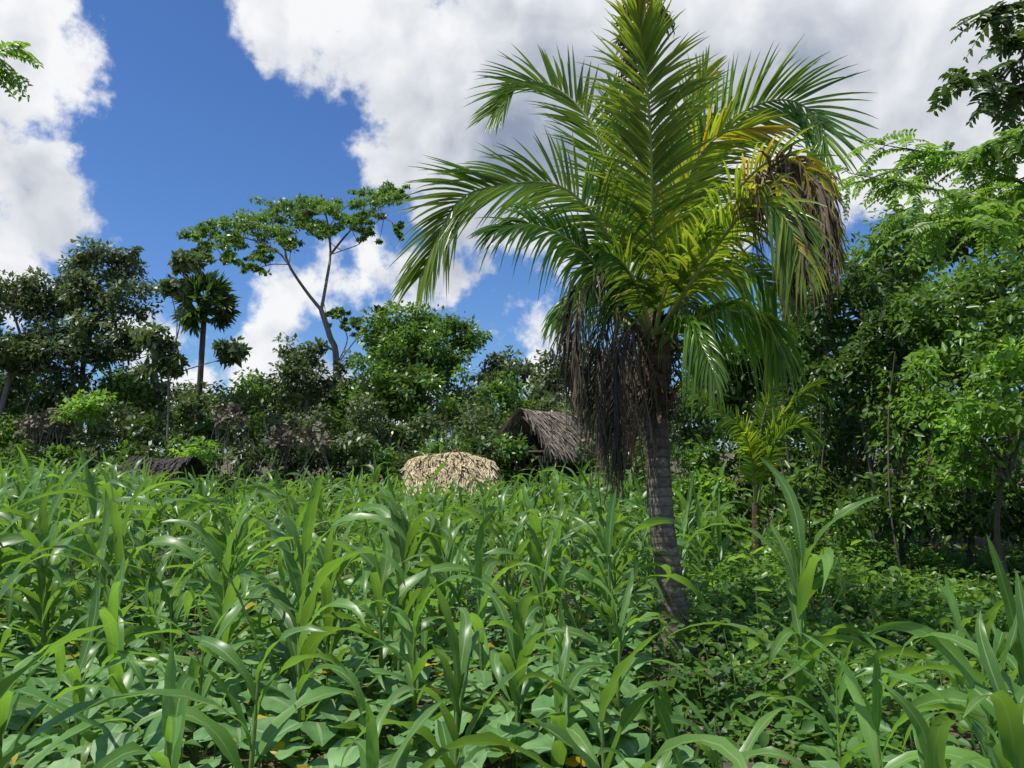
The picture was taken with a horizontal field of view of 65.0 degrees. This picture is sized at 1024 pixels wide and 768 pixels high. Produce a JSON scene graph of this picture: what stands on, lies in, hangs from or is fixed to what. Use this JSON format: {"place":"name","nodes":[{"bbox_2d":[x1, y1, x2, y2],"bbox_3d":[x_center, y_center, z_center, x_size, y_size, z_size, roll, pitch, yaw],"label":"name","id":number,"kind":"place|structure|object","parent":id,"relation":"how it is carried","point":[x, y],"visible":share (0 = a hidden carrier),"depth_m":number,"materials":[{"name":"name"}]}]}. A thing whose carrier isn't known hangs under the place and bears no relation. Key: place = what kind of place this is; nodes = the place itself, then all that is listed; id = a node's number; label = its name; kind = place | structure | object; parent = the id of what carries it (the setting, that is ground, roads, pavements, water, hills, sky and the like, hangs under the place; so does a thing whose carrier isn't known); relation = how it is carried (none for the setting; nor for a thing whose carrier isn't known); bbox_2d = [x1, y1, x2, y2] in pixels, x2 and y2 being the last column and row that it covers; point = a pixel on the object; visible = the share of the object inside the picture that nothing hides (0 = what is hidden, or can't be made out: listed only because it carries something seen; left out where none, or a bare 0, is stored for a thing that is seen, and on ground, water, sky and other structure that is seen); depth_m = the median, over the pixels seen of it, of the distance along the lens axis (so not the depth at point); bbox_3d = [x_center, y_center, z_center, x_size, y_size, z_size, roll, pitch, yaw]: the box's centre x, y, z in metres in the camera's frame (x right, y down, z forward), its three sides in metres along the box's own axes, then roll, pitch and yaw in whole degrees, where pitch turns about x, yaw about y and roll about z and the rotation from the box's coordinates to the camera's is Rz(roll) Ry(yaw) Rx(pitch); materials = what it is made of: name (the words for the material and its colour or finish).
{"place":"outdoors","nodes":[
{"label":"outdoors","id":0,"kind":"place"},
{"bbox_2d":[0,443,1023,767],"bbox_3d":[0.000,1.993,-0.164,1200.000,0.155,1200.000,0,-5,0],"label":"ground","id":1,"kind":"structure","parent":0,"point":[244,755],"depth_m":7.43,"materials":[{"name":"green plant"}]},
{"bbox_2d":[0,40,43,102],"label":"overhanging leaf tree","id":2,"kind":"object","parent":1,"relation":"on","point":[6,76],"visible":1,"depth_m":5.72,"materials":[{"name":"green plant"}]},
{"bbox_2d":[0,265,95,423],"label":"broadleaf tree","id":3,"kind":"object","parent":1,"relation":"on","point":[36,345],"visible":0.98,"depth_m":25.86,"materials":[{"name":"green plant"}]},
{"bbox_2d":[24,236,164,440],"bbox_3d":[-14.155,-0.455,27.278,4.491,9.586,3.858,0,-5,0],"label":"broadleaf tree","id":4,"kind":"object","parent":1,"relation":"on","point":[72,298],"visible":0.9,"depth_m":27.32,"materials":[{"name":"green plant"}]},
{"bbox_2d":[116,456,210,530],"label":"thatched hut","id":5,"kind":"structure","parent":1,"relation":"on","point":[159,465],"depth_m":20.34,"materials":[{"name":"plant"}]},
{"bbox_2d":[126,246,252,454],"bbox_3d":[-9.676,-0.104,24.091,3.906,8.367,1.743,0,-5,0],"label":"slender tree","id":6,"kind":"object","parent":1,"relation":"on","point":[172,363],"visible":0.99,"depth_m":24.01,"materials":[{"name":"green plant"}]},
{"bbox_2d":[169,268,242,430],"bbox_3d":[-10.407,0.166,27.001,2.379,8.297,2.570,0,-5,0],"label":"fan palm tree","id":7,"kind":"object","parent":1,"relation":"on","point":[222,302],"visible":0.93,"depth_m":27.02,"materials":[{"name":"green plant"}]},
{"bbox_2d":[175,180,410,472],"bbox_3d":[-9.339,-2.507,32.996,10.697,14.610,10.792,0,-5,0],"label":"umbrella tree","id":8,"kind":"object","parent":1,"relation":"on","point":[301,212],"visible":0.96,"depth_m":32.83,"materials":[{"name":"green plant"}]},
{"bbox_2d":[266,332,362,477],"bbox_3d":[-6.851,1.282,27.815,3.266,6.239,2.405,1,-5,-15],"label":"broadleaf tree","id":9,"kind":"object","parent":1,"relation":"on","point":[291,373],"visible":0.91,"depth_m":27.78,"materials":[{"name":"green plant"}]},
{"bbox_2d":[349,300,492,458],"bbox_3d":[-3.400,0.585,29.803,4.756,7.928,5.058,-4,-6,42],"label":"broadleaf tree","id":10,"kind":"object","parent":1,"relation":"on","point":[399,340],"visible":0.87,"depth_m":29.43,"materials":[{"name":"green plant"}]},
{"bbox_2d":[400,448,502,532],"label":"thatched shed","id":11,"kind":"structure","parent":1,"relation":"on","point":[459,465],"depth_m":20.29,"materials":[{"name":"plant"}]},
{"bbox_2d":[0,579,980,767],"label":"squash plants","id":12,"kind":"object","parent":1,"relation":"on","point":[500,723],"visible":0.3,"depth_m":4.96,"materials":[{"name":"green plant"}]},
{"bbox_2d":[9,351,1012,574],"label":"saplings","id":13,"kind":"object","parent":1,"relation":"on","point":[891,516],"visible":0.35,"depth_m":14.35,"materials":[{"name":"green plant"}]},
{"bbox_2d":[0,480,1023,767],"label":"undergrowth","id":14,"kind":"object","parent":1,"relation":"on","point":[752,596],"visible":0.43,"depth_m":7.69,"materials":[{"name":"green plant"}]},
{"bbox_2d":[0,352,1023,508],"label":"forest","id":15,"kind":"object","parent":1,"relation":"on","point":[246,411],"visible":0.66,"depth_m":24.99,"materials":[{"name":"green plant"}]},
{"bbox_2d":[492,408,598,513],"bbox_3d":[0.978,2.391,23.628,2.882,3.308,2.736,-4,-6,43],"label":"thatched hut","id":16,"kind":"object","parent":1,"relation":"on","point":[538,423],"visible":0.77,"depth_m":23.05,"materials":[{"name":"plant"}]},
{"bbox_2d":[479,334,611,410],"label":"broadleaf tree","id":17,"kind":"object","parent":1,"relation":"on","point":[499,362],"visible":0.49,"depth_m":30.12,"materials":[{"name":"green plant"}]},
{"bbox_2d":[387,0,877,646],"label":"coconut palm tree","id":18,"kind":"object","parent":1,"relation":"on","point":[679,244],"visible":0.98,"depth_m":8.09,"materials":[{"name":"green plant"}]},
{"bbox_2d":[669,368,837,562],"bbox_3d":[3.789,1.306,12.027,3.053,3.567,0.954,1,-5,-17],"label":"young coconut palm plant","id":19,"kind":"object","parent":1,"relation":"on","point":[755,449],"visible":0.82,"depth_m":12.22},
{"bbox_2d":[672,269,840,487],"bbox_3d":[5.143,0.437,16.660,3.546,6.071,3.020,4,-6,-42],"label":"broadleaf tree","id":20,"kind":"object","parent":1,"relation":"on","point":[741,394],"visible":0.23,"depth_m":15.86,"materials":[{"name":"green plant"}]},
{"bbox_2d":[629,255,1023,563],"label":"forest thicket","id":21,"kind":"object","parent":1,"relation":"on","point":[923,512],"visible":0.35,"depth_m":14.35,"materials":[{"name":"green plant"}]},
{"bbox_2d":[770,254,966,560],"bbox_3d":[5.971,0.300,13.906,3.042,5.892,3.223,0,-5,0],"label":"broadleaf tree","id":22,"kind":"object","parent":1,"relation":"on","point":[842,376],"visible":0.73,"depth_m":14.12,"materials":[{"name":"green plant"}]},
{"bbox_2d":[824,126,1023,294],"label":"feathery leaf tree","id":23,"kind":"object","parent":1,"relation":"on","point":[994,216],"visible":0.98,"depth_m":7.84,"materials":[{"name":"green plant"}]},
{"bbox_2d":[843,197,1023,550],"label":"broadleaf tree","id":24,"kind":"object","parent":1,"relation":"on","point":[900,255],"visible":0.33,"depth_m":16.14,"materials":[{"name":"green plant"}]},
{"bbox_2d":[846,382,1023,564],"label":"broadleaf tree","id":25,"kind":"object","parent":1,"relation":"on","point":[896,440],"visible":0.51,"depth_m":12.90,"materials":[{"name":"green plant"}]},
{"bbox_2d":[884,247,1023,579],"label":"broadleaf tree","id":26,"kind":"object","parent":1,"relation":"on","point":[969,284],"visible":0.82,"depth_m":12.32,"materials":[{"name":"green plant"}]},
{"bbox_2d":[887,336,1023,594],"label":"broadleaf tree","id":27,"kind":"object","parent":1,"relation":"on","point":[956,429],"visible":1,"depth_m":10.65,"materials":[{"name":"green plant"}]},
{"bbox_2d":[926,0,1023,136],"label":"overhanging leaf tree","id":28,"kind":"object","parent":1,"relation":"on","point":[1007,96],"visible":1,"depth_m":4.98,"materials":[{"name":"green plant"}]},
{"bbox_2d":[0,0,1023,452],"label":"sky","id":29,"kind":"structure","parent":0,"point":[143,122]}
]}

